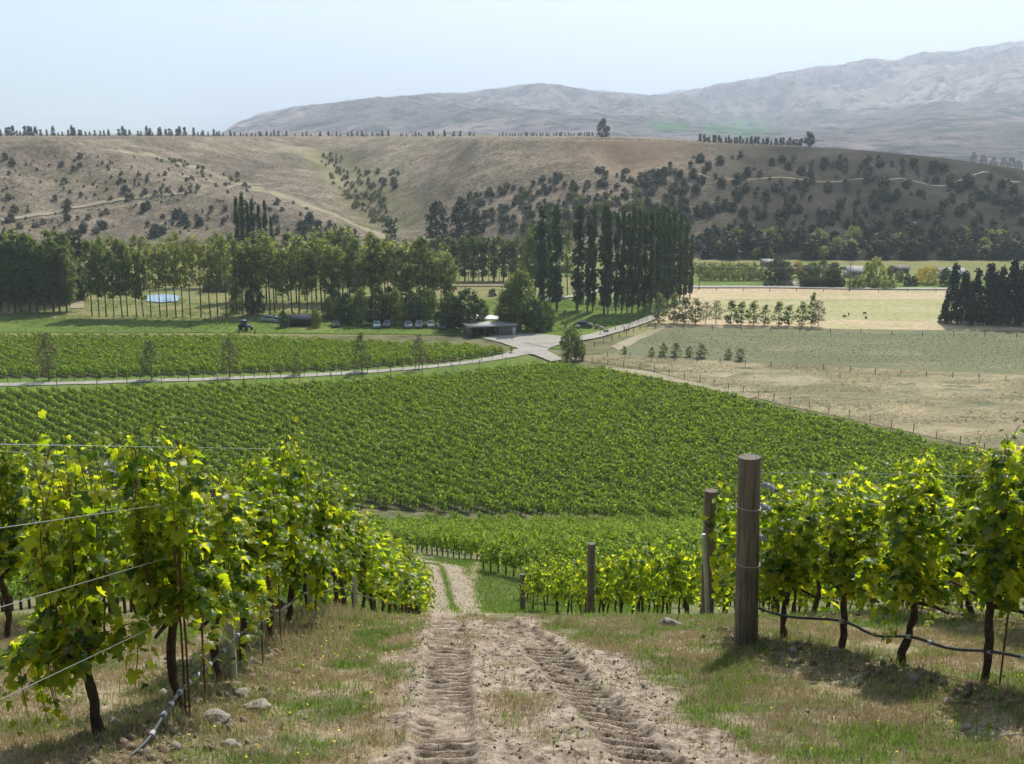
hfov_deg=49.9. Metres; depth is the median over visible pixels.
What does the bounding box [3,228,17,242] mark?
plantation tree
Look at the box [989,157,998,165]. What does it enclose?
tree
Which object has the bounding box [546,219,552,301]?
lombardy poplar
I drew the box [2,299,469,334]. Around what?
strip tufts
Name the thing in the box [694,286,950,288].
farm road
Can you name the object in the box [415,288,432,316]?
shade tree
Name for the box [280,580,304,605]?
grape vine
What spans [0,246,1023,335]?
valley floor
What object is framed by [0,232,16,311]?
plantation tree
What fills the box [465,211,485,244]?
pine tree
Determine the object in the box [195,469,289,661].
grape vine
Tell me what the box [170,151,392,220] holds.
gorse cover
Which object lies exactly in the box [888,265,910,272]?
farm building
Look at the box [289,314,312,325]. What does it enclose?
dark barn
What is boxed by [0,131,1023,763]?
ground
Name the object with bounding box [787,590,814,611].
grape vine
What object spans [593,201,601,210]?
gorse bush
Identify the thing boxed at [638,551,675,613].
grape vine
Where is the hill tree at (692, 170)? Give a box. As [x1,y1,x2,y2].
[688,168,697,177]
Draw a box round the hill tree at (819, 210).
[816,207,824,215]
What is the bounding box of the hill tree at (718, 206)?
[712,201,721,211]
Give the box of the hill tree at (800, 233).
[794,225,809,244]
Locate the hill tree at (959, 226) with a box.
[950,224,969,239]
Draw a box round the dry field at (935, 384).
[564,355,1023,452]
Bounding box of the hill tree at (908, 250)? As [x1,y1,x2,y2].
[900,241,920,257]
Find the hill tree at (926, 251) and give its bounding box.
[918,244,931,257]
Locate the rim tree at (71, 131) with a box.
[68,125,74,135]
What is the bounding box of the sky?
[0,0,1023,118]
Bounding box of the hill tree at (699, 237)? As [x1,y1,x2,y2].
[694,233,705,242]
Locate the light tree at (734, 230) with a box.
[730,227,742,240]
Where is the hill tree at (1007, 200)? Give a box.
[1002,196,1011,204]
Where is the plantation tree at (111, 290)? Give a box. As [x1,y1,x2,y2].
[101,249,117,316]
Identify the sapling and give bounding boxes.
[33,332,59,379]
[138,337,165,379]
[218,336,238,376]
[290,350,304,374]
[351,330,372,371]
[410,334,426,363]
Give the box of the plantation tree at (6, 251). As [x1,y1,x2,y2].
[0,240,23,311]
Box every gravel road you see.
[0,346,548,385]
[519,347,563,360]
[525,316,661,346]
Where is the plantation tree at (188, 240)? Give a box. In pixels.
[184,234,196,285]
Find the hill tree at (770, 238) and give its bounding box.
[765,235,776,248]
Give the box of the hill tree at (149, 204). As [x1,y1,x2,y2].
[145,200,151,208]
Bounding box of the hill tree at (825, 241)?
[821,238,829,249]
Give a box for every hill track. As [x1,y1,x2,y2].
[0,184,261,220]
[565,169,1017,185]
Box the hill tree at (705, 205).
[701,201,710,210]
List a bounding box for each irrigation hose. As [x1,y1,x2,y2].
[129,586,397,756]
[758,606,1023,659]
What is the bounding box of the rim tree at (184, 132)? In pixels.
[182,127,187,135]
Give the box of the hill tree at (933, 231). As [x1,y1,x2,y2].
[925,224,944,243]
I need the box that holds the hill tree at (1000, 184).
[996,178,1007,188]
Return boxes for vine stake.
[173,545,186,714]
[178,560,190,716]
[194,531,206,703]
[255,531,263,661]
[272,489,281,641]
[999,524,1015,684]
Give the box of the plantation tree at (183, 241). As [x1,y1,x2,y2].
[179,239,188,263]
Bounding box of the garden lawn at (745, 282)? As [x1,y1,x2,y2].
[693,279,986,286]
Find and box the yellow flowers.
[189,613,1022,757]
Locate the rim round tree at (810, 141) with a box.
[803,131,815,146]
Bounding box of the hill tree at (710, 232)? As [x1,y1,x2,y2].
[705,228,715,239]
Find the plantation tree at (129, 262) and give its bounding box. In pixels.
[123,244,141,315]
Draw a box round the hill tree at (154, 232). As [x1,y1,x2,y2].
[148,225,161,237]
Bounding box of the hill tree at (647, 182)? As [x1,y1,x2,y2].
[643,178,653,187]
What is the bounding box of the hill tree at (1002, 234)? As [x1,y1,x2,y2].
[996,231,1011,240]
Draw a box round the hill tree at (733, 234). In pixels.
[721,232,737,248]
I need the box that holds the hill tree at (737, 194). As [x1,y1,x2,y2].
[733,189,744,199]
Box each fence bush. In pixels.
[648,347,654,354]
[657,342,668,355]
[670,342,683,356]
[685,346,694,356]
[695,342,708,357]
[723,348,731,358]
[735,348,745,360]
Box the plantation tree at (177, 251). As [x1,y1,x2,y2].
[169,242,188,316]
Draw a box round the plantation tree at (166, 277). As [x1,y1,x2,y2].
[154,240,172,317]
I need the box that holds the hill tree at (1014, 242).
[1011,239,1019,245]
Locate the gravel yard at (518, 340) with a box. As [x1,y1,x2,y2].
[481,333,561,348]
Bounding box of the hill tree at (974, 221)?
[969,216,979,226]
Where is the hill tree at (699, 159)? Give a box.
[695,155,703,163]
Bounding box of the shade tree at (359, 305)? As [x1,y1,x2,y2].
[349,287,374,324]
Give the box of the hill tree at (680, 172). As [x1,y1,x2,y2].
[676,169,683,176]
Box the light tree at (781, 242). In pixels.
[775,236,786,249]
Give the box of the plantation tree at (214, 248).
[204,235,227,317]
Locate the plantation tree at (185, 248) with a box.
[178,244,195,317]
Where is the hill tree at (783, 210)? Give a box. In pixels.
[778,207,790,218]
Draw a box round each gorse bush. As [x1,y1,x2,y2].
[354,194,361,200]
[520,189,530,197]
[523,222,532,230]
[561,219,569,230]
[571,192,580,199]
[584,203,592,212]
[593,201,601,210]
[609,195,619,204]
[629,186,640,194]
[633,199,643,207]
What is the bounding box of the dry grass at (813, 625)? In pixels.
[0,606,1023,763]
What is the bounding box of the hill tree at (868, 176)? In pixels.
[863,172,872,181]
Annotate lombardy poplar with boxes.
[530,205,549,304]
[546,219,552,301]
[547,204,565,309]
[570,200,586,310]
[583,214,593,311]
[590,205,598,311]
[596,204,612,313]
[604,211,614,313]
[612,209,621,312]
[618,207,627,313]
[623,212,632,312]
[628,206,638,313]
[634,207,644,312]
[640,207,650,311]
[646,210,656,311]
[652,207,664,308]
[658,204,668,306]
[663,213,674,305]
[664,207,670,302]
[670,206,679,301]
[675,212,686,301]
[681,222,689,296]
[688,235,694,297]
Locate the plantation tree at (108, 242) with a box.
[103,233,116,274]
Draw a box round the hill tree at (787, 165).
[783,161,793,169]
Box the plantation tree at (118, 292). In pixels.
[107,237,128,316]
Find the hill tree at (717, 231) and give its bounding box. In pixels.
[712,227,722,235]
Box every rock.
[200,708,234,728]
[221,738,240,747]
[232,687,251,697]
[243,698,270,712]
[660,617,680,625]
[907,672,920,682]
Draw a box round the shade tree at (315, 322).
[310,309,321,327]
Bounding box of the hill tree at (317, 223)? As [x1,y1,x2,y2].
[314,218,322,228]
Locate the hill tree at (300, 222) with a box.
[295,220,304,230]
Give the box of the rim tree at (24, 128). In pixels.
[21,126,27,135]
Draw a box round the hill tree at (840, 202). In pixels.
[834,198,845,208]
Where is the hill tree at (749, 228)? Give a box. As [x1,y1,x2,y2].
[743,222,758,233]
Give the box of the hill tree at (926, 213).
[922,209,931,217]
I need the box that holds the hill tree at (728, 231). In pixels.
[723,224,741,238]
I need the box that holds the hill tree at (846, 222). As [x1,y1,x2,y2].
[842,218,853,227]
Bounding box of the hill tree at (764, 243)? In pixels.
[754,234,774,253]
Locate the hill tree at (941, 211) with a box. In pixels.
[936,207,947,217]
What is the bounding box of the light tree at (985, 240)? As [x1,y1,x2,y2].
[975,236,992,246]
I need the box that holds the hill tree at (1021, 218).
[1017,215,1023,223]
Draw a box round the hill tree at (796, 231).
[793,226,804,239]
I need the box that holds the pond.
[146,294,179,301]
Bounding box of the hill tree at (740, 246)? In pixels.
[737,238,745,248]
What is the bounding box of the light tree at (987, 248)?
[978,244,992,257]
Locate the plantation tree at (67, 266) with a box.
[52,245,77,310]
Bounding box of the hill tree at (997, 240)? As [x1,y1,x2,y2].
[989,235,1002,249]
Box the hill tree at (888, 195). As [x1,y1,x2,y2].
[883,189,893,200]
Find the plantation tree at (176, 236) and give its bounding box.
[169,230,181,284]
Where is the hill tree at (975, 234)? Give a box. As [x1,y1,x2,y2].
[972,231,984,243]
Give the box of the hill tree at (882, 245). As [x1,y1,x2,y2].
[868,238,886,256]
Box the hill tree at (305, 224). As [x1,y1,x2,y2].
[299,220,308,230]
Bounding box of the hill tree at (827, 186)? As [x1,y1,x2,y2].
[823,181,834,191]
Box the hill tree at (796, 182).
[792,179,801,187]
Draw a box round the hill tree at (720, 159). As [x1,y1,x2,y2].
[715,155,725,163]
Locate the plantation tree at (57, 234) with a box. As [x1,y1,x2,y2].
[44,229,71,286]
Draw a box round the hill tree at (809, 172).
[805,167,814,175]
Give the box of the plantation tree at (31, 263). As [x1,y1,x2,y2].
[20,237,44,311]
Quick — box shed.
[462,321,517,337]
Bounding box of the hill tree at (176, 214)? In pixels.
[170,208,180,218]
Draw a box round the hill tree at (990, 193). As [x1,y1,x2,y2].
[986,189,993,197]
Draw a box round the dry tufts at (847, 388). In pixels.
[597,355,1021,447]
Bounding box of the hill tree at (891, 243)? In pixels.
[888,238,896,252]
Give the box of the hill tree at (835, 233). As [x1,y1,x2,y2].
[830,230,839,237]
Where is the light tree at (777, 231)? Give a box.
[770,226,778,235]
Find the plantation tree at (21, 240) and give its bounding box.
[13,232,39,311]
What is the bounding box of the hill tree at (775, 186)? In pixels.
[770,182,780,191]
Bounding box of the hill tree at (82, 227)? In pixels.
[77,223,87,232]
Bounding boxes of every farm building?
[202,278,231,291]
[760,259,772,266]
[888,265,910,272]
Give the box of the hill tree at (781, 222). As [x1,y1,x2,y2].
[777,218,786,226]
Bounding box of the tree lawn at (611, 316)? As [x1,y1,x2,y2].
[463,299,649,348]
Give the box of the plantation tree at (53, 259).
[42,243,68,311]
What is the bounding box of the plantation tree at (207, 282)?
[197,239,217,317]
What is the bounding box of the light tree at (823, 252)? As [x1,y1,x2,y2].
[815,246,829,257]
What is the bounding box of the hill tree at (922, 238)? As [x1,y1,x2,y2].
[915,235,929,246]
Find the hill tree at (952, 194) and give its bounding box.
[947,192,956,200]
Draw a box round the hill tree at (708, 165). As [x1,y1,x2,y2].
[703,161,712,168]
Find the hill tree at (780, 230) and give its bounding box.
[771,225,783,234]
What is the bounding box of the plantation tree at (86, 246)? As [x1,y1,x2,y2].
[78,238,96,316]
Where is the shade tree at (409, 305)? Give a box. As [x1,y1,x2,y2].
[401,289,423,324]
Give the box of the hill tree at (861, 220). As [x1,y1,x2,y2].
[854,214,865,225]
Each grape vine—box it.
[0,409,158,738]
[0,439,37,639]
[1,457,74,609]
[49,474,117,583]
[61,463,135,615]
[97,484,160,613]
[101,410,236,707]
[159,453,273,683]
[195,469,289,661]
[227,450,309,641]
[249,578,283,611]
[256,416,333,622]
[262,571,288,609]
[272,441,346,611]
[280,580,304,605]
[286,588,314,604]
[311,471,356,605]
[313,580,333,601]
[330,500,367,607]
[343,515,385,605]
[344,505,386,610]
[345,516,395,611]
[362,530,403,610]
[366,527,403,611]
[366,529,410,613]
[386,548,420,613]
[387,536,415,614]
[396,545,423,612]
[396,545,425,612]
[402,564,430,614]
[412,553,429,615]
[412,559,434,614]
[417,562,436,612]
[518,558,532,598]
[518,563,543,610]
[529,561,545,600]
[530,545,547,569]
[531,556,552,611]
[538,549,554,569]
[539,559,550,602]
[540,559,571,615]
[546,567,566,612]
[549,551,562,570]
[553,557,575,613]
[557,552,571,570]
[559,561,585,613]
[566,565,584,613]
[567,553,602,613]
[573,559,601,611]
[585,546,615,613]
[595,548,606,566]
[595,559,613,613]
[598,559,613,613]
[601,563,633,613]
[603,540,645,612]
[605,562,635,611]
[610,560,630,610]
[617,546,651,614]
[618,559,643,613]
[619,538,665,613]
[633,557,655,613]
[636,539,685,613]
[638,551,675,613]
[656,548,677,614]
[661,529,701,613]
[663,546,700,613]
[664,594,682,614]
[678,565,700,611]
[687,539,701,612]
[690,543,732,609]
[699,474,765,609]
[714,547,734,612]
[715,535,735,589]
[717,592,734,613]
[730,475,845,639]
[735,528,791,612]
[759,471,824,612]
[762,542,800,612]
[779,471,857,613]
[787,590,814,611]
[790,586,826,612]
[791,579,825,613]
[793,472,891,648]
[802,590,831,610]
[809,556,846,607]
[818,462,894,611]
[847,540,889,609]
[851,445,963,663]
[878,527,920,606]
[884,449,953,606]
[937,435,998,615]
[939,517,974,606]
[944,527,974,608]
[949,419,1023,681]
[960,594,979,609]
[1009,423,1023,617]
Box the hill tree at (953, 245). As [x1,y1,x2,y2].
[945,240,959,258]
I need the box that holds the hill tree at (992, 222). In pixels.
[989,218,998,226]
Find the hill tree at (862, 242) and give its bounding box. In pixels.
[858,237,867,246]
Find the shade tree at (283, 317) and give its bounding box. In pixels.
[277,310,289,327]
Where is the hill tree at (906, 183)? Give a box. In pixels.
[900,179,909,188]
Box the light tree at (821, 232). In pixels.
[813,227,828,238]
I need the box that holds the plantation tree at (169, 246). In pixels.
[158,234,182,317]
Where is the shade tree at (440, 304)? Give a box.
[435,291,454,322]
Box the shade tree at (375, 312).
[364,283,389,323]
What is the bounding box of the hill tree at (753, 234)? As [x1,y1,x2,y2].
[748,227,762,240]
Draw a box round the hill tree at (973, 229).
[971,227,979,237]
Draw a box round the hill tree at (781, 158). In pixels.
[778,153,787,162]
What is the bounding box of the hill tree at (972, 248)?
[965,243,978,257]
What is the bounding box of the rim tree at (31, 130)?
[28,126,33,135]
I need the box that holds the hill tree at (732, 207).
[727,201,737,211]
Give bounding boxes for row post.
[702,533,708,614]
[709,569,714,614]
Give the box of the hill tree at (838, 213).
[834,208,842,217]
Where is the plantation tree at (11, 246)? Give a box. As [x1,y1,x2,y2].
[4,232,31,312]
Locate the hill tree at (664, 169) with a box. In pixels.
[660,166,668,175]
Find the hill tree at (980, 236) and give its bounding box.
[973,230,992,243]
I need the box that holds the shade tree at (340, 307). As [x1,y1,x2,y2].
[333,291,355,324]
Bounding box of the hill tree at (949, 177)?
[945,174,952,182]
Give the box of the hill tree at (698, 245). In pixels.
[694,240,702,250]
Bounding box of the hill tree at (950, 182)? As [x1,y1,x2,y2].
[946,179,954,186]
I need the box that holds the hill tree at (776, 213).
[774,208,784,217]
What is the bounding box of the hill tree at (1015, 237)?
[1011,235,1020,241]
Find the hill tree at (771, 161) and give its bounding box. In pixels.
[768,157,776,165]
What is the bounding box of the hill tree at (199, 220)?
[194,216,203,225]
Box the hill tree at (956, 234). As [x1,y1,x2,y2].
[945,230,963,244]
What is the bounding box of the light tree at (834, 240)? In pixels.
[830,235,842,249]
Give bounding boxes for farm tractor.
[238,319,252,330]
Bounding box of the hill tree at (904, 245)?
[894,240,915,257]
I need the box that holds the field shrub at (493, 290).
[487,288,497,296]
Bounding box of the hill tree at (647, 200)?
[643,196,651,205]
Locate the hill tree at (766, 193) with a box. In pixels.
[760,189,771,198]
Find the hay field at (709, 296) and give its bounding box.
[648,288,1023,330]
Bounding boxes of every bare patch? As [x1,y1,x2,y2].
[605,366,756,397]
[610,328,664,350]
[698,372,737,376]
[747,376,834,385]
[850,384,904,388]
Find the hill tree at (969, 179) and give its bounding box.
[966,174,975,184]
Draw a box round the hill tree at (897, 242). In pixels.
[891,237,900,250]
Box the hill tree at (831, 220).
[825,214,836,225]
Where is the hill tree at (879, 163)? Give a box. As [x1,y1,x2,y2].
[874,159,884,167]
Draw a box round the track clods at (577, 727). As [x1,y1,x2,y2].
[378,615,784,763]
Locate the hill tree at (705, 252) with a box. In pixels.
[700,246,711,258]
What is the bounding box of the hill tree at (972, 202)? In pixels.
[967,198,975,206]
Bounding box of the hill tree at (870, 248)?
[866,239,883,257]
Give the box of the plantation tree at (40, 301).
[30,245,50,311]
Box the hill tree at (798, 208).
[795,204,803,212]
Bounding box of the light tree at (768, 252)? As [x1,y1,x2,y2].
[763,246,774,257]
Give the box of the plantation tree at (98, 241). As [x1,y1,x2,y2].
[92,238,110,316]
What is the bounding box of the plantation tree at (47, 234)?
[34,229,63,311]
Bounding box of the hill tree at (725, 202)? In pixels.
[720,198,730,208]
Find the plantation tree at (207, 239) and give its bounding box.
[205,236,215,266]
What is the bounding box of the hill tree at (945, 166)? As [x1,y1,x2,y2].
[939,161,949,171]
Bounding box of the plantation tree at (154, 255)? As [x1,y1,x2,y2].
[146,243,165,316]
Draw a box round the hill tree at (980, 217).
[976,212,985,221]
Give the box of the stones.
[71,611,1023,758]
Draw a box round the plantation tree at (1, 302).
[0,242,4,311]
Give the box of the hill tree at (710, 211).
[705,206,716,216]
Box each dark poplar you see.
[63,230,87,298]
[71,233,88,299]
[233,196,240,243]
[239,191,246,245]
[244,200,250,275]
[249,196,255,242]
[256,204,261,238]
[261,199,267,236]
[269,216,274,240]
[300,225,309,284]
[330,223,339,280]
[351,228,360,272]
[381,216,399,249]
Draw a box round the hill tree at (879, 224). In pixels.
[874,218,885,229]
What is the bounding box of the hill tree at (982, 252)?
[978,246,989,257]
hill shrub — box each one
[3,193,11,199]
[8,157,16,163]
[8,214,15,220]
[9,203,18,212]
[14,222,23,228]
[60,176,67,183]
[63,204,71,211]
[84,213,91,219]
[91,227,99,233]
[271,212,278,219]
[272,198,281,204]
[465,192,473,200]
[472,191,480,198]
[479,199,485,206]
[482,189,490,196]
[487,207,495,215]
[497,205,505,213]
[498,187,506,193]
[499,222,506,229]
[501,214,510,221]
[503,181,510,188]
[511,195,519,202]
[518,200,525,207]
[521,222,526,231]
[524,201,532,209]
[539,199,549,206]
[557,171,564,178]
[563,210,570,218]
[583,179,591,186]
[592,193,600,200]
[614,197,622,204]
[621,168,628,174]
[622,190,630,198]
[627,175,634,182]
[646,189,654,196]
[660,194,668,200]
[670,181,677,187]
[679,186,687,193]
[686,214,694,222]
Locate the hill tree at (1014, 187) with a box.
[1009,184,1019,193]
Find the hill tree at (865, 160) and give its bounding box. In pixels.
[861,158,870,166]
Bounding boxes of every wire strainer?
[759,533,768,542]
[760,502,771,512]
[762,482,775,491]
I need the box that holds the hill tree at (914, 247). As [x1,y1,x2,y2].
[907,239,922,257]
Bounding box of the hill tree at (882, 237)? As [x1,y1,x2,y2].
[874,234,890,248]
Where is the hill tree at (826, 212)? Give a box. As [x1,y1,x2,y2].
[822,207,830,217]
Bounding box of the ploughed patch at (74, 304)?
[70,299,83,307]
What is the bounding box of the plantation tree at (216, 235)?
[210,229,221,276]
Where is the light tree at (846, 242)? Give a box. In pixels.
[839,238,859,253]
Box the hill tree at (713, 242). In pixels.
[708,237,721,252]
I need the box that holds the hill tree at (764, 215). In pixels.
[760,211,766,218]
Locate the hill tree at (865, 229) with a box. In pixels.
[860,224,870,238]
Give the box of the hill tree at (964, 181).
[961,174,970,183]
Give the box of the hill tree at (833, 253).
[825,246,837,256]
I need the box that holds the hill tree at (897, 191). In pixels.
[894,188,901,196]
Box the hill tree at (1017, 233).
[1012,231,1021,237]
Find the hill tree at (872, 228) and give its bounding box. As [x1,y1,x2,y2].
[866,225,876,238]
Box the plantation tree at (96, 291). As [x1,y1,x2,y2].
[84,240,105,316]
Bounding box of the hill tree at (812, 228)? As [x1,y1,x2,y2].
[808,224,816,232]
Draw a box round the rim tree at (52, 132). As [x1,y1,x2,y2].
[50,126,55,135]
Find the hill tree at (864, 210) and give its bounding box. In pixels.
[860,206,868,214]
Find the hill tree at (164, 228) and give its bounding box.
[158,224,166,234]
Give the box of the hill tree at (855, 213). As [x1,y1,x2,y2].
[852,210,860,217]
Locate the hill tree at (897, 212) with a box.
[891,207,903,218]
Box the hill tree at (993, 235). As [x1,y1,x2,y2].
[990,233,996,242]
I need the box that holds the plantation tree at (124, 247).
[112,241,133,316]
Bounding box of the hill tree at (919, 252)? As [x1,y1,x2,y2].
[910,243,921,258]
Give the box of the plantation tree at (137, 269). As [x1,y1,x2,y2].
[131,251,147,317]
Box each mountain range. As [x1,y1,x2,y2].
[0,115,248,130]
[220,40,1023,166]
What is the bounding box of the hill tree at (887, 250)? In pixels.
[881,244,892,257]
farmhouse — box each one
[843,266,864,277]
[936,268,966,278]
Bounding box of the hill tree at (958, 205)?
[953,204,964,213]
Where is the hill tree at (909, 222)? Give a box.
[904,220,913,229]
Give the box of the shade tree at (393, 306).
[383,288,406,324]
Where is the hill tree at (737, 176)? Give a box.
[732,171,742,182]
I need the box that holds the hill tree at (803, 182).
[801,178,810,187]
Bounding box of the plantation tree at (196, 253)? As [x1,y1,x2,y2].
[186,235,208,317]
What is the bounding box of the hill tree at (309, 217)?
[304,212,315,222]
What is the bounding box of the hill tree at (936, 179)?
[930,174,940,183]
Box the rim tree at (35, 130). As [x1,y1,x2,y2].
[33,126,37,135]
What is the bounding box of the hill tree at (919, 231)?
[906,221,924,238]
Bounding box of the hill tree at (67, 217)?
[63,212,71,220]
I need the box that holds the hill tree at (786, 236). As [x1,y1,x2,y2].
[780,231,794,247]
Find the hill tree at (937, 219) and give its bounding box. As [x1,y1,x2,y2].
[931,214,942,224]
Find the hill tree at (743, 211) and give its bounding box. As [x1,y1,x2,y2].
[737,205,749,216]
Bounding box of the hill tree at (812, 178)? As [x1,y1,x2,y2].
[808,175,815,183]
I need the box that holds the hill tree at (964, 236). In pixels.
[958,228,969,241]
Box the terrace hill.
[0,134,1023,259]
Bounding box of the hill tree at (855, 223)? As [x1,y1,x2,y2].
[850,219,860,226]
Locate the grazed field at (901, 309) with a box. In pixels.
[702,299,1013,320]
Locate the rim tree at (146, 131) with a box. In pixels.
[143,125,148,135]
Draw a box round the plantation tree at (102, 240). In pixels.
[94,234,106,262]
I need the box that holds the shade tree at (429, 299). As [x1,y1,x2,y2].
[418,288,440,324]
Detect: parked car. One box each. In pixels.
[261,315,274,321]
[270,316,287,322]
[332,320,339,327]
[373,321,380,328]
[382,320,392,327]
[404,321,411,327]
[415,320,423,327]
[427,320,434,327]
[438,322,448,328]
[573,321,591,327]
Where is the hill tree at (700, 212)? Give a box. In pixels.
[696,208,705,217]
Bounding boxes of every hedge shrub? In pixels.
[799,277,808,286]
[804,277,813,286]
[809,277,818,286]
[815,277,822,286]
[818,277,827,286]
[823,277,832,286]
[827,277,836,286]
[832,277,841,286]
[837,277,845,286]
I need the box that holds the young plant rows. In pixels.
[645,331,1023,368]
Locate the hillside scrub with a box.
[1,150,1022,247]
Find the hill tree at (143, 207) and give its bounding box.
[139,202,147,211]
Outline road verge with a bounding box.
[0,354,550,392]
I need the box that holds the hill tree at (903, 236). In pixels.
[898,233,910,246]
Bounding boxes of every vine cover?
[0,330,513,377]
[0,360,1023,519]
[0,510,963,614]
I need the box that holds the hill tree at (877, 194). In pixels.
[870,190,881,198]
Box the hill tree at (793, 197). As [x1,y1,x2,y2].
[788,193,797,202]
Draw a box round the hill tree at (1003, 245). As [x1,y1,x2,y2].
[995,240,1017,258]
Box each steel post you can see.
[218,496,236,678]
[302,484,313,613]
[351,518,357,609]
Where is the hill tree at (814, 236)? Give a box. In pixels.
[802,233,822,249]
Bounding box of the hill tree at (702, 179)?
[699,175,705,182]
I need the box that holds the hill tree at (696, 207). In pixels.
[692,204,701,214]
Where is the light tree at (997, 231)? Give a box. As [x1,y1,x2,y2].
[986,229,999,238]
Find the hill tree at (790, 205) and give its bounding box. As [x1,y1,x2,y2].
[785,203,794,212]
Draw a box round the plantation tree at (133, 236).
[128,232,140,262]
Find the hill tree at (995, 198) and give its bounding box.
[990,193,1001,202]
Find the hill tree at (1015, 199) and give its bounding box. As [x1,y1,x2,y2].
[1010,195,1019,205]
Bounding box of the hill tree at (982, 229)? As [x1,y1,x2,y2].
[977,226,989,233]
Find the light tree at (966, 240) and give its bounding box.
[961,234,972,243]
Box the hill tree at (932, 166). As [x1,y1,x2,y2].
[927,160,936,168]
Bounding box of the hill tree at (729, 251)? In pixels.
[720,236,741,258]
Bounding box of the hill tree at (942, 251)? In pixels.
[936,244,950,258]
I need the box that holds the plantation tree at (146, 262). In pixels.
[139,245,156,316]
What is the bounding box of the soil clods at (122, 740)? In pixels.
[33,605,1023,763]
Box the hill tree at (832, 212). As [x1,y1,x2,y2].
[829,207,835,215]
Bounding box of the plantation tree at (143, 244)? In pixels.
[136,233,146,266]
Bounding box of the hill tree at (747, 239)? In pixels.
[741,233,756,250]
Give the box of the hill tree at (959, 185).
[955,181,964,190]
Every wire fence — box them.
[0,315,206,319]
[590,350,1017,380]
[594,319,655,346]
[596,357,1004,448]
[655,324,1016,336]
[716,288,907,291]
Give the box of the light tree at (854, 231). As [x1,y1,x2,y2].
[844,224,862,238]
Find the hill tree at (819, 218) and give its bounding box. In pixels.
[815,214,826,224]
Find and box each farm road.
[442,283,533,285]
[545,289,597,300]
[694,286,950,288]
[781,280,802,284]
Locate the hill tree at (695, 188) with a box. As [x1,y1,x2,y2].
[690,182,701,192]
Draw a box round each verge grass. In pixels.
[0,604,871,618]
[347,558,671,612]
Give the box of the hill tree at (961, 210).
[955,206,963,215]
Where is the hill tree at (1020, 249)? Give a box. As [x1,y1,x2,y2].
[1009,242,1023,258]
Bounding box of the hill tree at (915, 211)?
[911,206,920,216]
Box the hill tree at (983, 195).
[979,191,987,199]
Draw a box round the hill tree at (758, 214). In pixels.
[754,211,762,218]
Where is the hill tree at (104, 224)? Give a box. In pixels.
[96,220,107,229]
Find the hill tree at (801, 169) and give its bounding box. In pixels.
[795,165,806,175]
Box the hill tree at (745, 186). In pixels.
[741,182,750,191]
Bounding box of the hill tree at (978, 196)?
[974,189,985,199]
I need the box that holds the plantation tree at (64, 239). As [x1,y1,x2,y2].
[56,232,78,301]
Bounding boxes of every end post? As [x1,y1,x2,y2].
[520,573,525,609]
[586,542,595,613]
[700,488,717,614]
[734,454,760,646]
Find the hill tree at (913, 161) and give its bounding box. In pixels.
[909,157,917,165]
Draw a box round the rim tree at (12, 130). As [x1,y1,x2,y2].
[10,126,15,135]
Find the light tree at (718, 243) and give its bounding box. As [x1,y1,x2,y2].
[712,240,724,253]
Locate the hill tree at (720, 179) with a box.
[715,175,726,185]
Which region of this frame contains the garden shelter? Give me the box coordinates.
[483,315,498,320]
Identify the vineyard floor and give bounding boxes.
[0,339,505,377]
[0,368,1014,513]
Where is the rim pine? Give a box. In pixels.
[596,118,609,137]
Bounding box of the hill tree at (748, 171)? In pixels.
[744,165,751,175]
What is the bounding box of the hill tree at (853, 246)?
[840,240,859,257]
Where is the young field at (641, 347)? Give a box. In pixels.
[602,327,1023,374]
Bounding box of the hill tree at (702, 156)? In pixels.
[695,154,705,162]
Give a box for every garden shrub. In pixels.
[846,276,858,287]
[857,278,866,287]
[870,277,879,287]
[879,278,891,287]
[888,278,897,287]
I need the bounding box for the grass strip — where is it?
[0,318,464,334]
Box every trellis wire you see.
[0,444,405,541]
[0,518,313,607]
[0,565,283,699]
[1,487,283,527]
[723,492,965,527]
[759,561,1021,590]
[760,500,970,510]
[760,529,982,546]
[769,472,983,476]
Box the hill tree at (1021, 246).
[1012,242,1023,259]
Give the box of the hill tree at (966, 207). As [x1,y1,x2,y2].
[961,202,969,212]
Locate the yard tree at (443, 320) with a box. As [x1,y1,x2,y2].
[437,295,465,330]
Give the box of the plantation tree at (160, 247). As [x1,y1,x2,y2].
[156,236,165,265]
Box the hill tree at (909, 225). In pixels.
[905,223,917,234]
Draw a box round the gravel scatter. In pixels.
[0,613,1023,763]
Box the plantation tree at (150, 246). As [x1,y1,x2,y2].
[145,241,155,285]
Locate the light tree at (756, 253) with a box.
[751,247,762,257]
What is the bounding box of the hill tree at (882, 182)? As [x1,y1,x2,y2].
[878,179,889,187]
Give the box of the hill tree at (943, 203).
[938,199,947,207]
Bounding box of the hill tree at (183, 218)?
[178,212,188,223]
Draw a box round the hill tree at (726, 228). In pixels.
[719,223,732,237]
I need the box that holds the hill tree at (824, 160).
[820,155,829,165]
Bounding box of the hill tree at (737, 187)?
[734,185,742,191]
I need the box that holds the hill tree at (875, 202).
[870,197,880,208]
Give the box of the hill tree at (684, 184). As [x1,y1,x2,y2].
[680,181,688,187]
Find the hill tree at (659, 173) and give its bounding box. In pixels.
[654,168,663,177]
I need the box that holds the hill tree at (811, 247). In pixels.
[800,239,821,259]
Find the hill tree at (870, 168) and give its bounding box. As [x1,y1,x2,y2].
[864,165,875,174]

